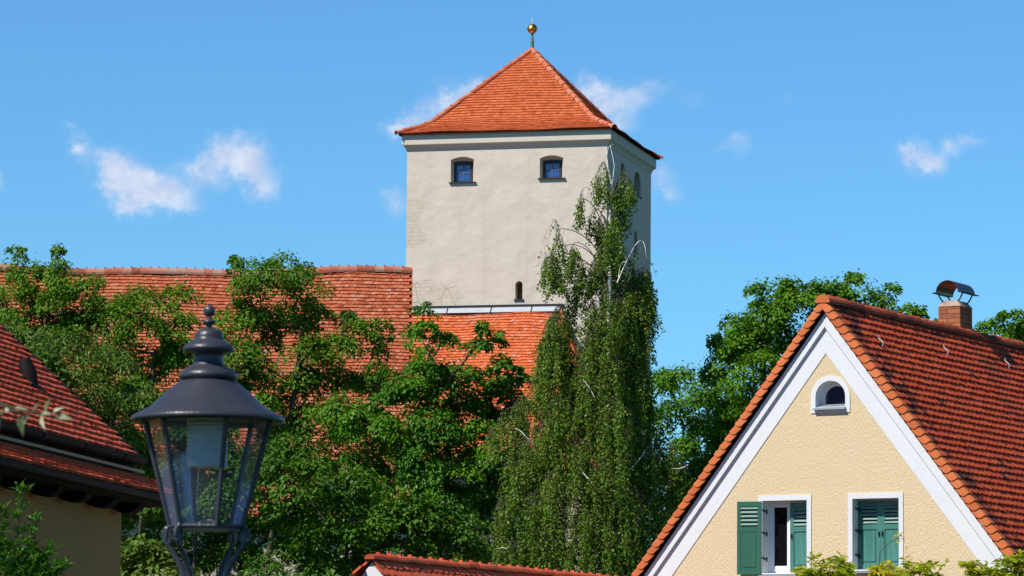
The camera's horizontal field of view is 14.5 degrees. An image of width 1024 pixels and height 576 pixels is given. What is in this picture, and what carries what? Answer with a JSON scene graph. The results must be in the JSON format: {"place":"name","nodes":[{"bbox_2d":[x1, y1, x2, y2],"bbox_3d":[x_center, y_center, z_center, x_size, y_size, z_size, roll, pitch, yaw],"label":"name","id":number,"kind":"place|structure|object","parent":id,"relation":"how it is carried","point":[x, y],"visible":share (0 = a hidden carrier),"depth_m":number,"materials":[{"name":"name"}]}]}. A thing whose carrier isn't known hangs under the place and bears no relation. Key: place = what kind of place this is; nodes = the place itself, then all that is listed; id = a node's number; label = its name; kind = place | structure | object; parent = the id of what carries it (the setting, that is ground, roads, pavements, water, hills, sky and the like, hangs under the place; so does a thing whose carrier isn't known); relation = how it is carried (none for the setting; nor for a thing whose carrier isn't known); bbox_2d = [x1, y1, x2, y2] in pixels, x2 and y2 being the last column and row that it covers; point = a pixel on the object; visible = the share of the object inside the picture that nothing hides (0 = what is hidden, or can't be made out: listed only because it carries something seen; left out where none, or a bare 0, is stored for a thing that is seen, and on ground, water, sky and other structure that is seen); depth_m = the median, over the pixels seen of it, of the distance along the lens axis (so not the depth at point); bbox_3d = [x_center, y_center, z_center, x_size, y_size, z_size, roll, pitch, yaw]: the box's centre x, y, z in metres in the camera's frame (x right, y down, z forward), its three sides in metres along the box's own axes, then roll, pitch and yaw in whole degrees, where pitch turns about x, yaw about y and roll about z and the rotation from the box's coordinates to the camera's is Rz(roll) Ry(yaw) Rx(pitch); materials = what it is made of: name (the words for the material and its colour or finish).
{"place":"outdoors","nodes":[
{"label":"outdoors","id":0,"kind":"place"},
{"bbox_2d":[0,323,190,575],"bbox_3d":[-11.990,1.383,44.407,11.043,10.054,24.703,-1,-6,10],"label":"ochre house","id":1,"kind":"structure","parent":0,"point":[89,487],"depth_m":52.51,"materials":[{"name":"tile"}]},
{"bbox_2d":[0,264,411,575],"bbox_3d":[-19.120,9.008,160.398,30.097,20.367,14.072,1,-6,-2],"label":"castle wing","id":2,"kind":"structure","parent":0,"point":[375,292],"depth_m":160.75,"materials":[{"name":"tile"}]},
{"bbox_2d":[0,0,1023,526],"label":"sky","id":3,"kind":"structure","parent":0,"point":[806,140],"materials":[{"name":"blue"}]},
{"bbox_2d":[408,304,620,573],"bbox_3d":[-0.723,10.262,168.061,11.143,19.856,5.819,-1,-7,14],"label":"annex building","id":4,"kind":"structure","parent":0,"point":[519,324],"depth_m":170.99,"materials":[{"name":"tile"}]},
{"bbox_2d":[395,17,662,547],"bbox_3d":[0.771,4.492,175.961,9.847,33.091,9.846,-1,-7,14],"label":"castle tower","id":5,"kind":"structure","parent":0,"point":[504,162],"depth_m":172.88,"materials":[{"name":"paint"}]},
{"bbox_2d":[448,157,474,182],"bbox_3d":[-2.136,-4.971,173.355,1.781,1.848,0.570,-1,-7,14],"label":"window","id":6,"kind":"structure","parent":5,"relation":"in","point":[462,168],"depth_m":173.51,"materials":[{"name":"glass"}]},
{"bbox_2d":[538,155,563,178],"bbox_3d":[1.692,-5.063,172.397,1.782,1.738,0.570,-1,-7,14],"label":"window","id":7,"kind":"structure","parent":5,"relation":"in","point":[551,166],"depth_m":172.53,"materials":[{"name":"glass"}]},
{"bbox_2d":[632,280,1023,575],"bbox_3d":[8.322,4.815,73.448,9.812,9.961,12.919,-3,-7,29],"label":"yellow house","id":8,"kind":"structure","parent":0,"point":[859,435],"depth_m":68.43,"materials":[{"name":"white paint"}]},
{"bbox_2d":[758,494,810,575],"bbox_3d":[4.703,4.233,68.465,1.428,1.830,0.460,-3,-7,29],"label":"window","id":9,"kind":"structure","parent":8,"relation":"in","point":[776,546],"depth_m":68.63,"materials":[{"name":"white paint"}]},
{"bbox_2d":[811,376,849,412],"bbox_3d":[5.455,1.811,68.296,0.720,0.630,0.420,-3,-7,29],"label":"window","id":10,"kind":"structure","parent":8,"relation":"in","point":[833,396],"depth_m":68.31,"materials":[{"name":"white paint"}]},
{"bbox_2d":[848,492,903,572],"bbox_3d":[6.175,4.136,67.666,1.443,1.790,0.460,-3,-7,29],"label":"window","id":11,"kind":"structure","parent":8,"relation":"in","point":[856,497],"depth_m":67.71,"materials":[{"name":"white paint"}]},
{"label":"ground","id":12,"kind":"structure","parent":0,"visible":0},
{"bbox_2d":[0,399,71,434],"bbox_3d":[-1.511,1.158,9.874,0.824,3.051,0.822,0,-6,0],"label":"young tree","id":13,"kind":"object","parent":12,"relation":"on","point":[21,421],"visible":1,"depth_m":10.02,"materials":[{"name":"green plant"}]},
{"bbox_2d":[0,479,76,575],"bbox_3d":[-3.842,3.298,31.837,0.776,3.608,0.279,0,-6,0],"label":"upright shrub","id":14,"kind":"object","parent":12,"relation":"on","point":[25,567],"visible":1,"depth_m":31.94,"materials":[{"name":"green plant"}]},
{"bbox_2d":[0,242,125,368],"bbox_3d":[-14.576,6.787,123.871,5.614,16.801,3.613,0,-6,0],"label":"ash tree","id":15,"kind":"object","parent":12,"relation":"on","point":[64,292],"visible":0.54,"depth_m":124.37,"materials":[{"name":"green plant"}]},
{"bbox_2d":[0,309,175,487],"bbox_3d":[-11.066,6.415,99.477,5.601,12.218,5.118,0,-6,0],"label":"walnut tree","id":16,"kind":"object","parent":12,"relation":"on","point":[128,405],"visible":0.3,"depth_m":99.52,"materials":[{"name":"green plant"}]},
{"bbox_2d":[77,277,205,539],"bbox_3d":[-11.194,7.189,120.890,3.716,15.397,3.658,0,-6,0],"label":"ash tree","id":17,"kind":"object","parent":12,"relation":"on","point":[171,354],"visible":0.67,"depth_m":121.18,"materials":[{"name":"green plant"}]},
{"bbox_2d":[120,533,205,575],"bbox_3d":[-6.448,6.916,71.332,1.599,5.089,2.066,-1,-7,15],"label":"garden bush","id":18,"kind":"object","parent":12,"relation":"on","point":[137,551],"visible":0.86,"depth_m":70.93,"materials":[{"name":"green plant"}]},
{"bbox_2d":[123,428,281,575],"bbox_3d":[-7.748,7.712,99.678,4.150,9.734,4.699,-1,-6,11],"label":"maple tree","id":19,"kind":"object","parent":12,"relation":"on","point":[205,507],"visible":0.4,"depth_m":99.35,"materials":[{"name":"green plant"}]},
{"bbox_2d":[130,305,284,575],"bbox_3d":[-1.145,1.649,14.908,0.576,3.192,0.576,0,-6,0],"label":"street lantern","id":20,"kind":"object","parent":12,"relation":"on","point":[202,406],"visible":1,"depth_m":14.97,"materials":[{"name":"paint"}]},
{"bbox_2d":[121,427,382,575],"bbox_3d":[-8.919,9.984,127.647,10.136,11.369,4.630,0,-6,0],"label":"ash tree","id":21,"kind":"object","parent":12,"relation":"on","point":[125,521],"visible":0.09,"depth_m":127.41,"materials":[{"name":"green plant"}]},
{"bbox_2d":[184,249,401,575],"bbox_3d":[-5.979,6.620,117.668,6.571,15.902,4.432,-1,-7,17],"label":"ash tree","id":22,"kind":"object","parent":12,"relation":"on","point":[325,413],"visible":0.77,"depth_m":118.30,"materials":[{"name":"green plant"}]},
{"bbox_2d":[227,427,491,575],"bbox_3d":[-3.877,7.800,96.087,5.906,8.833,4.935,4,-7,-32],"label":"maple tree","id":23,"kind":"object","parent":12,"relation":"on","point":[333,496],"visible":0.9,"depth_m":95.62,"materials":[{"name":"green plant"}]},
{"bbox_2d":[331,301,541,560],"bbox_3d":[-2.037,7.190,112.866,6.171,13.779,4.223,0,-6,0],"label":"maple tree","id":24,"kind":"object","parent":12,"relation":"on","point":[470,464],"visible":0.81,"depth_m":112.63,"materials":[{"name":"green plant"}]},
{"bbox_2d":[329,425,577,571],"bbox_3d":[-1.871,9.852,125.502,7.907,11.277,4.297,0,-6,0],"label":"maple tree","id":25,"kind":"object","parent":12,"relation":"on","point":[433,553],"visible":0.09,"depth_m":124.99,"materials":[{"name":"green plant"}]},
{"bbox_2d":[352,552,617,575],"bbox_3d":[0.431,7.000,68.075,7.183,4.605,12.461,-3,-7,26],"label":"house","id":26,"kind":"structure","parent":12,"relation":"on","point":[380,564],"depth_m":64.65,"materials":[{"name":"red tile"}]},
{"bbox_2d":[453,144,693,575],"bbox_3d":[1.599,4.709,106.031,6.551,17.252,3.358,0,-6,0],"label":"weeping birch","id":27,"kind":"object","parent":12,"relation":"on","point":[589,406],"visible":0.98,"depth_m":105.77,"materials":[{"name":"green plant"}]},
{"bbox_2d":[642,358,735,533],"bbox_3d":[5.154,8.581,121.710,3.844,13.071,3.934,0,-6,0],"label":"lime tree","id":28,"kind":"object","parent":12,"relation":"on","point":[665,379],"visible":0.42,"depth_m":121.94,"materials":[{"name":"green plant"}]},
{"bbox_2d":[623,268,930,571],"bbox_3d":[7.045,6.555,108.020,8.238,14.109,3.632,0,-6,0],"label":"lime tree","id":29,"kind":"object","parent":12,"relation":"on","point":[744,339],"visible":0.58,"depth_m":108.18,"materials":[{"name":"green plant"}]},
{"bbox_2d":[790,532,948,575],"bbox_3d":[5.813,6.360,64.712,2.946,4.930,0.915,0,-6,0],"label":"climbing shrub","id":30,"kind":"object","parent":12,"relation":"on","point":[842,568],"visible":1,"depth_m":64.84,"materials":[{"name":"green plant"}]},
{"bbox_2d":[934,308,1023,340],"bbox_3d":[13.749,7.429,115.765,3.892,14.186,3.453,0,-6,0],"label":"lime tree","id":31,"kind":"object","parent":12,"relation":"on","point":[1003,316],"visible":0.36,"depth_m":116.72,"materials":[{"name":"green plant"}]},
{"bbox_2d":[956,549,1023,575],"bbox_3d":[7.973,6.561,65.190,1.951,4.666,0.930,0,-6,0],"label":"climbing shrub","id":32,"kind":"object","parent":12,"relation":"on","point":[1015,562],"visible":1,"depth_m":65.33,"materials":[{"name":"green plant"}]}
]}

